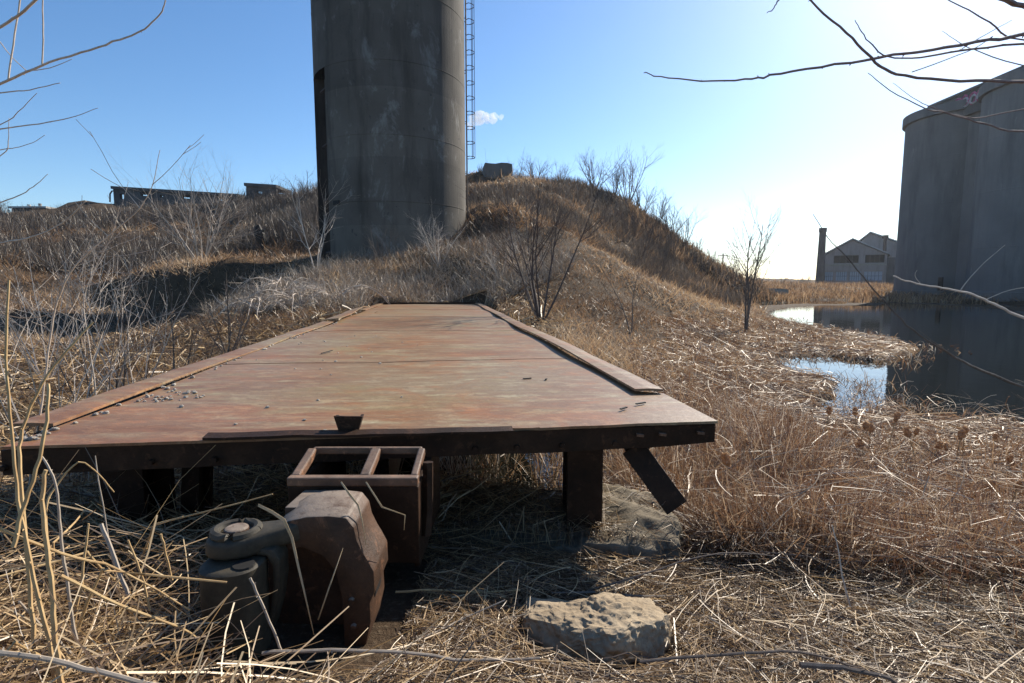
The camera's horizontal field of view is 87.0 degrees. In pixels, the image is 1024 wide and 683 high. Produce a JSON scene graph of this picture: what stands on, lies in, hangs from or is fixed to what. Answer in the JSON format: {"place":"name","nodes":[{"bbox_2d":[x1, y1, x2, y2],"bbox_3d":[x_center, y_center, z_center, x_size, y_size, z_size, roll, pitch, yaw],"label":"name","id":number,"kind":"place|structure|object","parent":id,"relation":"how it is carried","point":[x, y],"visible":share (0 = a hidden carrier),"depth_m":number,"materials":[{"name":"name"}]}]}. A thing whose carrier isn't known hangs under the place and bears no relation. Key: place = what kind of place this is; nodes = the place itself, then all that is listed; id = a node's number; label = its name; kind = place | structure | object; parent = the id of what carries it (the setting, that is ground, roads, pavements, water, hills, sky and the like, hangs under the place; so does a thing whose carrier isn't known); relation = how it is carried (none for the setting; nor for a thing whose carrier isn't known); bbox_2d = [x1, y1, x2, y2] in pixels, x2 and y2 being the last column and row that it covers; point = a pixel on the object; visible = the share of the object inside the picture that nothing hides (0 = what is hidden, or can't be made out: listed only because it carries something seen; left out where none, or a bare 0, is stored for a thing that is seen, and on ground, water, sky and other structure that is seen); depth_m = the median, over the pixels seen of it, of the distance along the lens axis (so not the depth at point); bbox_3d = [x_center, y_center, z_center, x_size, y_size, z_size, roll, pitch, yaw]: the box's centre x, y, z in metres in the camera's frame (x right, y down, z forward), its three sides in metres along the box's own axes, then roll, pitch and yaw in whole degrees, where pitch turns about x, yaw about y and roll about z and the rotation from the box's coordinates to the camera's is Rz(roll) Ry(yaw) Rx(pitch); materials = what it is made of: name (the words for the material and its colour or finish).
{"place":"outdoors","nodes":[
{"label":"outdoors","id":0,"kind":"place"},
{"bbox_2d":[0,170,1023,682],"bbox_3d":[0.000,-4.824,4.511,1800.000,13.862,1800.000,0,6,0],"label":"ground","id":1,"kind":"structure","parent":0,"point":[392,612],"depth_m":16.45,"materials":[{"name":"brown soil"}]},
{"bbox_2d":[8,203,53,210],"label":"flat roof shed","id":2,"kind":"structure","parent":1,"relation":"on","point":[28,207],"depth_m":65.16,"materials":[{"name":"concrete"}]},
{"bbox_2d":[23,285,111,435],"bbox_3d":[-2.546,0.121,3.059,0.524,0.882,0.090,-1,6,-6],"label":"leafless sapling","id":3,"kind":"object","parent":1,"relation":"on","point":[85,359],"visible":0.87,"depth_m":3.08,"materials":[{"name":"brown plant"}]},
{"bbox_2d":[0,550,142,605],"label":"reed cane","id":4,"kind":"object","parent":1,"relation":"on","point":[99,566],"visible":0.59,"depth_m":1.67,"materials":[{"name":"beige plant"}]},
{"bbox_2d":[0,209,143,381],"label":"bare sapling","id":5,"kind":"object","parent":1,"relation":"on","point":[35,362],"visible":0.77,"depth_m":7.63,"materials":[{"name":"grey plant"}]},
{"bbox_2d":[54,221,98,251],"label":"ridge shrub","id":6,"kind":"object","parent":1,"relation":"on","point":[76,235],"visible":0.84,"depth_m":38.11,"materials":[{"name":"brown plant"}]},
{"bbox_2d":[0,0,165,244],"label":"bare tree","id":7,"kind":"object","parent":1,"relation":"on","point":[22,12],"visible":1,"depth_m":2.01,"materials":[{"name":"grey plant"}]},
{"bbox_2d":[0,220,185,488],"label":"bare sapling","id":8,"kind":"object","parent":1,"relation":"on","point":[74,390],"visible":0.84,"depth_m":3.69,"materials":[{"name":"brown plant"}]},
{"bbox_2d":[0,206,198,408],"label":"bare sapling","id":9,"kind":"object","parent":1,"relation":"on","point":[118,382],"visible":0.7,"depth_m":4.18,"materials":[{"name":"brown plant"}]},
{"bbox_2d":[0,215,203,399],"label":"bare sapling","id":10,"kind":"object","parent":1,"relation":"on","point":[110,310],"visible":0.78,"depth_m":6.14,"materials":[{"name":"brown plant"}]},
{"bbox_2d":[84,184,127,493],"bbox_3d":[-2.507,0.105,3.380,0.562,2.158,0.151,3,7,22],"label":"leafless sapling","id":11,"kind":"object","parent":1,"relation":"on","point":[101,319],"visible":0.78,"depth_m":3.33,"materials":[{"name":"brown plant"}]},
{"bbox_2d":[95,456,121,619],"bbox_3d":[-1.315,0.651,1.758,0.093,0.560,0.013,3,7,26],"label":"reed cane","id":12,"kind":"object","parent":1,"relation":"on","point":[106,524],"visible":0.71,"depth_m":1.75,"materials":[{"name":"grey plant"}]},
{"bbox_2d":[26,125,200,511],"bbox_3d":[-1.906,0.129,2.382,1.318,2.043,0.200,2,6,16],"label":"leafless sapling","id":13,"kind":"object","parent":1,"relation":"on","point":[47,358],"visible":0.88,"depth_m":2.38,"materials":[{"name":"brown plant"}]},
{"bbox_2d":[108,212,159,390],"bbox_3d":[-2.354,0.181,3.379,0.423,1.961,0.218,-2,6,-17],"label":"leafless sapling","id":14,"kind":"object","parent":1,"relation":"on","point":[122,303],"visible":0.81,"depth_m":3.33,"materials":[{"name":"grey plant"}]},
{"bbox_2d":[109,186,244,205],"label":"ruined shed","id":15,"kind":"structure","parent":1,"relation":"on","point":[118,192],"depth_m":68.43,"materials":[{"name":"concrete"}]},
{"bbox_2d":[101,244,257,388],"bbox_3d":[-3.262,-0.011,5.579,1.224,1.932,1.208,0,6,0],"label":"bare sapling","id":16,"kind":"object","parent":1,"relation":"on","point":[173,345],"visible":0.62,"depth_m":5.51,"materials":[{"name":"brown plant"}]},
{"bbox_2d":[96,139,264,260],"bbox_3d":[-19.167,-8.451,32.420,9.375,7.917,6.758,0,6,0],"label":"bare shrub","id":17,"kind":"object","parent":1,"relation":"on","point":[200,232],"visible":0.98,"depth_m":32.62,"materials":[{"name":"brown plant"}]},
{"bbox_2d":[128,493,272,587],"bbox_3d":[-1.137,0.740,1.946,0.542,0.372,0.027,-1,6,-5],"label":"reed cane","id":18,"kind":"object","parent":1,"relation":"on","point":[147,544],"visible":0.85,"depth_m":1.93,"materials":[{"name":"beige plant"}]},
{"bbox_2d":[167,262,297,353],"bbox_3d":[-4.885,-0.559,9.543,1.310,1.714,1.860,3,7,26],"label":"bare sapling","id":19,"kind":"object","parent":1,"relation":"on","point":[229,324],"visible":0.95,"depth_m":9.51,"materials":[{"name":"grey plant"}]},
{"bbox_2d":[207,281,311,318],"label":"briar bush","id":20,"kind":"object","parent":1,"relation":"on","point":[266,307],"visible":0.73,"depth_m":14.88,"materials":[{"name":"grey plant"}]},
{"bbox_2d":[254,224,268,251],"bbox_3d":[-16.640,-6.769,35.996,0.938,2.044,0.815,0,6,0],"label":"charred stump","id":21,"kind":"object","parent":1,"relation":"on","point":[259,236],"visible":0.77,"depth_m":35.73,"materials":[{"name":"brown wood"}]},
{"bbox_2d":[244,183,286,198],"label":"ruined blockhouse","id":22,"kind":"structure","parent":1,"relation":"on","point":[252,186],"depth_m":64.42,"materials":[{"name":"concrete"}]},
{"bbox_2d":[0,447,535,682],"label":"stalk tangle","id":23,"kind":"object","parent":1,"relation":"on","point":[107,656],"visible":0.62,"depth_m":1.50,"materials":[{"name":"beige plant"}]},
{"bbox_2d":[4,280,56,682],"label":"reed cane","id":24,"kind":"object","parent":23,"relation":"on","point":[35,586],"visible":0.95,"depth_m":1.23,"materials":[{"name":"beige plant"}]},
{"bbox_2d":[11,384,50,546],"bbox_3d":[-1.049,0.268,1.183,0.025,0.338,0.109,2,6,14],"label":"reed cane","id":25,"kind":"object","parent":23,"relation":"on","point":[25,501],"visible":1,"depth_m":1.18,"materials":[{"name":"beige plant"}]},
{"bbox_2d":[39,470,64,682],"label":"reed cane","id":26,"kind":"object","parent":23,"relation":"on","point":[54,627],"visible":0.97,"depth_m":1.20,"materials":[{"name":"beige plant"}]},
{"bbox_2d":[15,322,93,640],"bbox_3d":[-1.114,0.314,1.298,0.097,0.713,0.211,1,6,11],"label":"reed cane","id":27,"kind":"object","parent":23,"relation":"on","point":[29,581],"visible":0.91,"depth_m":1.25,"materials":[{"name":"beige plant"}]},
{"bbox_2d":[42,457,78,640],"bbox_3d":[-1.121,0.509,1.338,0.110,0.457,0.016,4,7,32],"label":"reed cane","id":28,"kind":"object","parent":23,"relation":"on","point":[72,620],"visible":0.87,"depth_m":1.33,"materials":[{"name":"grey plant"}]},
{"bbox_2d":[0,647,155,682],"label":"reed cane","id":29,"kind":"object","parent":23,"relation":"on","point":[82,668],"visible":0.97,"depth_m":1.08,"materials":[{"name":"beige plant"}]},
{"bbox_2d":[45,461,113,559],"bbox_3d":[-1.200,0.448,1.490,0.052,0.238,0.169,3,7,25],"label":"reed cane","id":30,"kind":"object","parent":23,"relation":"on","point":[59,481],"visible":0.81,"depth_m":1.47,"materials":[{"name":"beige plant"}]},
{"bbox_2d":[70,523,89,638],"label":"reed cane","id":31,"kind":"object","parent":23,"relation":"on","point":[82,571],"visible":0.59,"depth_m":1.54,"materials":[{"name":"beige plant"}]},
{"bbox_2d":[0,527,190,610],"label":"reed cane","id":32,"kind":"object","parent":23,"relation":"on","point":[73,556],"visible":0.92,"depth_m":1.34,"materials":[{"name":"beige plant"}]},
{"bbox_2d":[99,523,129,595],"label":"reed cane","id":33,"kind":"object","parent":23,"relation":"on","point":[114,557],"visible":0.93,"depth_m":1.60,"materials":[{"name":"grey plant"}]},
{"bbox_2d":[59,574,210,648],"bbox_3d":[-0.916,0.689,1.348,0.036,0.358,0.310,4,8,35],"label":"reed cane","id":34,"kind":"object","parent":23,"relation":"on","point":[87,588],"visible":0.92,"depth_m":1.31,"materials":[{"name":"beige plant"}]},
{"bbox_2d":[127,540,150,610],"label":"reed cane","id":35,"kind":"object","parent":23,"relation":"on","point":[142,577],"visible":0.98,"depth_m":1.48,"materials":[{"name":"beige plant"}]},
{"bbox_2d":[63,568,226,657],"bbox_3d":[-0.988,0.746,1.408,0.456,0.357,0.054,-1,6,-7],"label":"reed cane","id":36,"kind":"object","parent":23,"relation":"on","point":[80,621],"visible":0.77,"depth_m":1.39,"materials":[{"name":"beige plant"}]},
{"bbox_2d":[249,578,281,649],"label":"reed cane","id":37,"kind":"object","parent":23,"relation":"on","point":[266,614],"visible":0.91,"depth_m":1.50,"materials":[{"name":"beige plant"}]},
{"bbox_2d":[229,265,320,296],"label":"briar bush","id":38,"kind":"object","parent":1,"relation":"on","point":[273,280],"visible":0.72,"depth_m":17.57,"materials":[{"name":"grey plant"}]},
{"bbox_2d":[229,273,346,312],"bbox_3d":[-6.193,-1.429,15.355,3.100,1.201,3.359,0,6,0],"label":"briar bush","id":39,"kind":"object","parent":1,"relation":"on","point":[289,297],"visible":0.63,"depth_m":15.17,"materials":[{"name":"grey plant"}]},
{"bbox_2d":[283,169,317,201],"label":"ridge shrub","id":40,"kind":"object","parent":1,"relation":"on","point":[302,186],"visible":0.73,"depth_m":54.20,"materials":[{"name":"brown plant"}]},
{"bbox_2d":[292,192,318,228],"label":"ridge shrub","id":41,"kind":"object","parent":1,"relation":"on","point":[314,215],"visible":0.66,"depth_m":38.72,"materials":[{"name":"brown plant"}]},
{"bbox_2d":[0,273,632,618],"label":"ditch litter","id":42,"kind":"object","parent":1,"relation":"on","point":[240,511],"visible":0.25,"depth_m":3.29,"materials":[{"name":"brown plant"}]},
{"bbox_2d":[274,165,358,272],"bbox_3d":[-7.498,-4.607,20.917,3.485,3.998,3.414,0,6,0],"label":"bare shrub","id":43,"kind":"object","parent":1,"relation":"on","point":[325,221],"visible":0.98,"depth_m":21.00,"materials":[{"name":"brown plant"}]},
{"bbox_2d":[274,271,391,304],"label":"briar bush","id":44,"kind":"object","parent":1,"relation":"on","point":[315,288],"visible":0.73,"depth_m":16.06,"materials":[{"name":"grey plant"}]},
{"bbox_2d":[0,302,717,667],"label":"flatcar","id":45,"kind":"object","parent":1,"relation":"on","point":[452,378],"visible":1,"depth_m":2.56,"materials":[{"name":"metal"}]},
{"bbox_2d":[358,226,408,265],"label":"bare shrub","id":46,"kind":"object","parent":1,"relation":"on","point":[380,243],"visible":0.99,"depth_m":22.66,"materials":[{"name":"brown plant"}]},
{"bbox_2d":[184,228,586,316],"bbox_3d":[-4.105,-2.806,19.745,13.826,3.687,11.906,0,6,0],"label":"pale brush","id":47,"kind":"object","parent":1,"relation":"on","point":[395,281],"visible":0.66,"depth_m":18.83,"materials":[{"name":"beige plant"}]},
{"bbox_2d":[0,164,775,305],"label":"hillside brush","id":48,"kind":"object","parent":1,"relation":"on","point":[274,216],"visible":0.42,"depth_m":38.91,"materials":[{"name":"brown plant"}]},
{"bbox_2d":[311,0,474,261],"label":"concrete silo","id":49,"kind":"object","parent":1,"relation":"on","point":[389,78],"visible":0.93,"depth_m":25.10,"materials":[{"name":"concrete"}]},
{"bbox_2d":[405,196,466,265],"bbox_3d":[-3.176,-4.509,22.129,2.644,2.938,2.924,3,7,23],"label":"bare shrub","id":50,"kind":"object","parent":1,"relation":"on","point":[435,251],"visible":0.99,"depth_m":22.28,"materials":[{"name":"brown plant"}]},
{"bbox_2d":[324,548,575,682],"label":"fine litter","id":51,"kind":"object","parent":1,"relation":"on","point":[415,612],"visible":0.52,"depth_m":1.94,"materials":[{"name":"beige plant"}]},
{"bbox_2d":[482,163,511,178],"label":"concrete block","id":52,"kind":"structure","parent":1,"relation":"on","point":[489,169],"depth_m":47.19,"materials":[{"name":"grey concrete"}]},
{"bbox_2d":[473,232,526,277],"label":"bare shrub","id":53,"kind":"object","parent":1,"relation":"on","point":[494,264],"visible":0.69,"depth_m":18.60,"materials":[{"name":"brown plant"}]},
{"bbox_2d":[0,475,1023,682],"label":"stalk litter","id":54,"kind":"object","parent":1,"relation":"on","point":[790,643],"visible":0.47,"depth_m":1.87,"materials":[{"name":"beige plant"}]},
{"bbox_2d":[51,504,92,598],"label":"reed cane","id":55,"kind":"object","parent":54,"relation":"on","point":[65,531],"visible":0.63,"depth_m":1.90,"materials":[{"name":"beige plant"}]},
{"bbox_2d":[258,504,313,634],"bbox_3d":[-0.673,0.678,1.617,0.189,0.380,0.014,2,6,19],"label":"reed leaf","id":56,"kind":"object","parent":54,"relation":"on","point":[286,526],"visible":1,"depth_m":1.60,"materials":[{"name":"beige plant"}]},
{"bbox_2d":[261,648,539,661],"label":"reed cane","id":57,"kind":"object","parent":54,"relation":"on","point":[278,651],"visible":0.84,"depth_m":1.51,"materials":[{"name":"beige plant"}]},
{"bbox_2d":[395,589,519,592],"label":"reed cane","id":58,"kind":"object","parent":54,"relation":"on","point":[429,590],"visible":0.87,"depth_m":2.03,"materials":[{"name":"beige plant"}]},
{"bbox_2d":[424,599,504,637],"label":"reed cane","id":59,"kind":"object","parent":54,"relation":"on","point":[437,631],"visible":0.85,"depth_m":1.80,"materials":[{"name":"beige plant"}]},
{"bbox_2d":[639,649,920,676],"bbox_3d":[0.795,0.954,1.584,0.856,0.108,0.012,0,6,-3],"label":"fallen branch","id":60,"kind":"object","parent":54,"relation":"on","point":[732,654],"visible":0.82,"depth_m":1.57,"materials":[{"name":"brown wood"}]},
{"bbox_2d":[832,525,850,606],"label":"fallen branch","id":61,"kind":"object","parent":54,"relation":"on","point":[846,591],"visible":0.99,"depth_m":2.00,"materials":[{"name":"brown wood"}]},
{"bbox_2d":[799,661,897,682],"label":"fallen branch","id":62,"kind":"object","parent":54,"relation":"on","point":[835,667],"visible":1,"depth_m":1.49,"materials":[{"name":"brown wood"}]},
{"bbox_2d":[521,153,554,179],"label":"ridge shrub","id":63,"kind":"object","parent":1,"relation":"on","point":[532,174],"visible":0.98,"depth_m":48.66,"materials":[{"name":"brown plant"}]},
{"bbox_2d":[403,449,685,488],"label":"ditch reeds","id":64,"kind":"object","parent":1,"relation":"on","point":[453,465],"visible":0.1,"depth_m":4.40,"materials":[{"name":"brown plant"}]},
{"bbox_2d":[457,140,638,320],"bbox_3d":[0.753,-2.224,11.265,3.612,3.687,2.666,2,6,18],"label":"bare shrub","id":65,"kind":"object","parent":1,"relation":"on","point":[537,310],"visible":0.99,"depth_m":11.22,"materials":[{"name":"brown plant"}]},
{"bbox_2d":[429,482,684,565],"bbox_3d":[0.175,1.109,3.032,1.522,0.493,0.710,1,6,7],"label":"rock","id":66,"kind":"object","parent":1,"relation":"on","point":[661,543],"depth_m":2.77,"materials":[{"name":"grey stone"}]},
{"bbox_2d":[573,147,613,187],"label":"ridge shrub","id":67,"kind":"object","parent":1,"relation":"on","point":[589,170],"visible":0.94,"depth_m":48.66,"materials":[{"name":"brown plant"}]},
{"bbox_2d":[523,593,677,668],"bbox_3d":[0.309,0.966,1.873,0.556,0.192,0.409,0,6,0],"label":"boulder","id":68,"kind":"object","parent":1,"relation":"on","point":[609,625],"visible":0.79,"depth_m":1.76,"materials":[{"name":"beige stone"}]},
{"bbox_2d":[585,256,648,333],"bbox_3d":[2.259,-1.030,11.646,1.548,1.848,0.772,-2,7,-21],"label":"bare sapling","id":69,"kind":"object","parent":1,"relation":"on","point":[621,307],"visible":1,"depth_m":11.64,"materials":[{"name":"brown plant"}]},
{"bbox_2d":[614,206,644,240],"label":"ridge shrub","id":70,"kind":"object","parent":1,"relation":"on","point":[632,230],"visible":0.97,"depth_m":39.15,"materials":[{"name":"brown plant"}]},
{"bbox_2d":[599,141,663,200],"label":"ridge shrub","id":71,"kind":"object","parent":1,"relation":"on","point":[630,175],"visible":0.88,"depth_m":49.55,"materials":[{"name":"brown plant"}]},
{"bbox_2d":[628,179,663,211],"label":"ridge shrub","id":72,"kind":"object","parent":1,"relation":"on","point":[638,200],"visible":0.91,"depth_m":50.02,"materials":[{"name":"brown plant"}]},
{"bbox_2d":[628,224,666,259],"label":"ridge shrub","id":73,"kind":"object","parent":1,"relation":"on","point":[646,246],"visible":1,"depth_m":35.26,"materials":[{"name":"brown plant"}]},
{"bbox_2d":[625,212,675,241],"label":"ridge shrub","id":74,"kind":"object","parent":1,"relation":"on","point":[651,228],"visible":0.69,"depth_m":43.36,"materials":[{"name":"brown plant"}]},
{"bbox_2d":[637,227,676,262],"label":"ridge shrub","id":75,"kind":"object","parent":1,"relation":"on","point":[665,247],"visible":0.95,"depth_m":39.31,"materials":[{"name":"brown plant"}]},
{"bbox_2d":[643,192,674,223],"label":"ridge shrub","id":76,"kind":"object","parent":1,"relation":"on","point":[662,202],"visible":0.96,"depth_m":49.56,"materials":[{"name":"brown plant"}]},
{"bbox_2d":[643,193,693,237],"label":"ridge shrub","id":77,"kind":"object","parent":1,"relation":"on","point":[665,216],"visible":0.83,"depth_m":48.66,"materials":[{"name":"brown plant"}]},
{"bbox_2d":[654,220,688,257],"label":"ridge shrub","id":78,"kind":"object","parent":1,"relation":"on","point":[674,234],"visible":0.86,"depth_m":44.19,"materials":[{"name":"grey plant"}]},
{"bbox_2d":[661,211,708,244],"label":"ridge shrub","id":79,"kind":"object","parent":1,"relation":"on","point":[687,227],"visible":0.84,"depth_m":49.12,"materials":[{"name":"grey plant"}]},
{"bbox_2d":[586,552,799,590],"bbox_3d":[0.738,0.955,2.271,1.142,0.096,0.018,-2,6,-15],"label":"fallen branch","id":80,"kind":"object","parent":1,"relation":"on","point":[606,585],"visible":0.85,"depth_m":2.26,"materials":[{"name":"brown wood"}]},
{"bbox_2d":[710,187,788,330],"bbox_3d":[7.328,-2.559,16.953,2.494,4.654,2.070,4,7,31],"label":"bare tree","id":81,"kind":"object","parent":1,"relation":"on","point":[748,290],"visible":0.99,"depth_m":16.85,"materials":[{"name":"brown plant"}]},
{"bbox_2d":[556,301,1023,625],"bbox_3d":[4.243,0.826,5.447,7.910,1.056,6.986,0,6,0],"label":"broken reeds","id":82,"kind":"object","parent":1,"relation":"on","point":[905,484],"visible":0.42,"depth_m":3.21,"materials":[{"name":"brown plant"}]},
{"bbox_2d":[760,552,1021,562],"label":"fallen branch","id":83,"kind":"object","parent":82,"relation":"on","point":[899,558],"visible":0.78,"depth_m":2.41,"materials":[{"name":"brown wood"}]},
{"bbox_2d":[603,378,1023,584],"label":"reed clumps","id":84,"kind":"object","parent":1,"relation":"on","point":[734,434],"visible":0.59,"depth_m":3.57,"materials":[{"name":"beige plant"}]},
{"bbox_2d":[626,200,1003,302],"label":"shore reeds","id":85,"kind":"object","parent":1,"relation":"on","point":[852,297],"visible":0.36,"depth_m":49.87,"materials":[{"name":"brown plant"}]},
{"bbox_2d":[815,228,826,282],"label":"smokestack","id":86,"kind":"object","parent":1,"relation":"on","point":[820,272],"visible":0.82,"depth_m":104.37,"materials":[{"name":"brick"}]},
{"bbox_2d":[644,0,1023,131],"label":"bare tree","id":87,"kind":"object","parent":1,"relation":"on","point":[1013,3],"visible":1,"depth_m":2.40,"materials":[{"name":"grey plant"}]},
{"bbox_2d":[677,401,1023,642],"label":"russet reeds","id":88,"kind":"object","parent":1,"relation":"on","point":[920,536],"visible":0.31,"depth_m":2.78,"materials":[{"name":"brown plant"}]},
{"bbox_2d":[824,231,896,283],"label":"factory building","id":89,"kind":"structure","parent":1,"relation":"on","point":[871,255],"depth_m":106.34,"materials":[{"name":"concrete"}]},
{"bbox_2d":[834,255,858,262],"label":"broken window","id":90,"kind":"structure","parent":89,"relation":"in","point":[854,258],"depth_m":107.63,"materials":[{"name":"glass"}]},
{"bbox_2d":[864,271,881,279],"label":"window","id":91,"kind":"structure","parent":89,"relation":"in","point":[874,275],"depth_m":104.61,"materials":[{"name":"grey glass"}]},
{"bbox_2d":[865,253,885,262],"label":"broken window","id":92,"kind":"structure","parent":89,"relation":"in","point":[868,258],"depth_m":105.06,"materials":[{"name":"glass"}]},
{"bbox_2d":[813,331,918,361],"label":"spit reeds","id":93,"kind":"object","parent":1,"relation":"on","point":[894,354],"visible":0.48,"depth_m":12.75,"materials":[{"name":"beige plant"}]},
{"bbox_2d":[784,317,1022,422],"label":"emergent reeds","id":94,"kind":"object","parent":1,"relation":"on","point":[864,391],"visible":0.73,"depth_m":8.20,"materials":[{"name":"brown plant"}]},
{"bbox_2d":[813,214,1023,387],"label":"branch","id":95,"kind":"object","parent":1,"relation":"on","point":[957,358],"visible":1,"depth_m":2.75,"materials":[{"name":"brown plant"}]},
{"bbox_2d":[892,66,1023,301],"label":"grain elevator","id":96,"kind":"object","parent":1,"relation":"on","point":[961,216],"visible":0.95,"depth_m":51.45,"materials":[{"name":"concrete"}]},
{"bbox_2d":[893,245,1023,318],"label":"branch","id":97,"kind":"object","parent":1,"relation":"on","point":[998,306],"visible":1,"depth_m":2.49,"materials":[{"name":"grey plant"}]},
{"bbox_2d":[0,0,1023,279],"label":"sky","id":98,"kind":"structure","parent":0,"point":[555,80],"materials":[{"name":"blue"}]},
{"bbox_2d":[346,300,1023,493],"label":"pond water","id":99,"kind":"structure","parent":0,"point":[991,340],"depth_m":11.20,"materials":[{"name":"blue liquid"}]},
{"bbox_2d":[851,406,1023,450],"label":"floating reeds","id":100,"kind":"object","parent":99,"relation":"in","point":[937,423],"visible":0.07,"depth_m":6.11,"materials":[{"name":"brown plant"}]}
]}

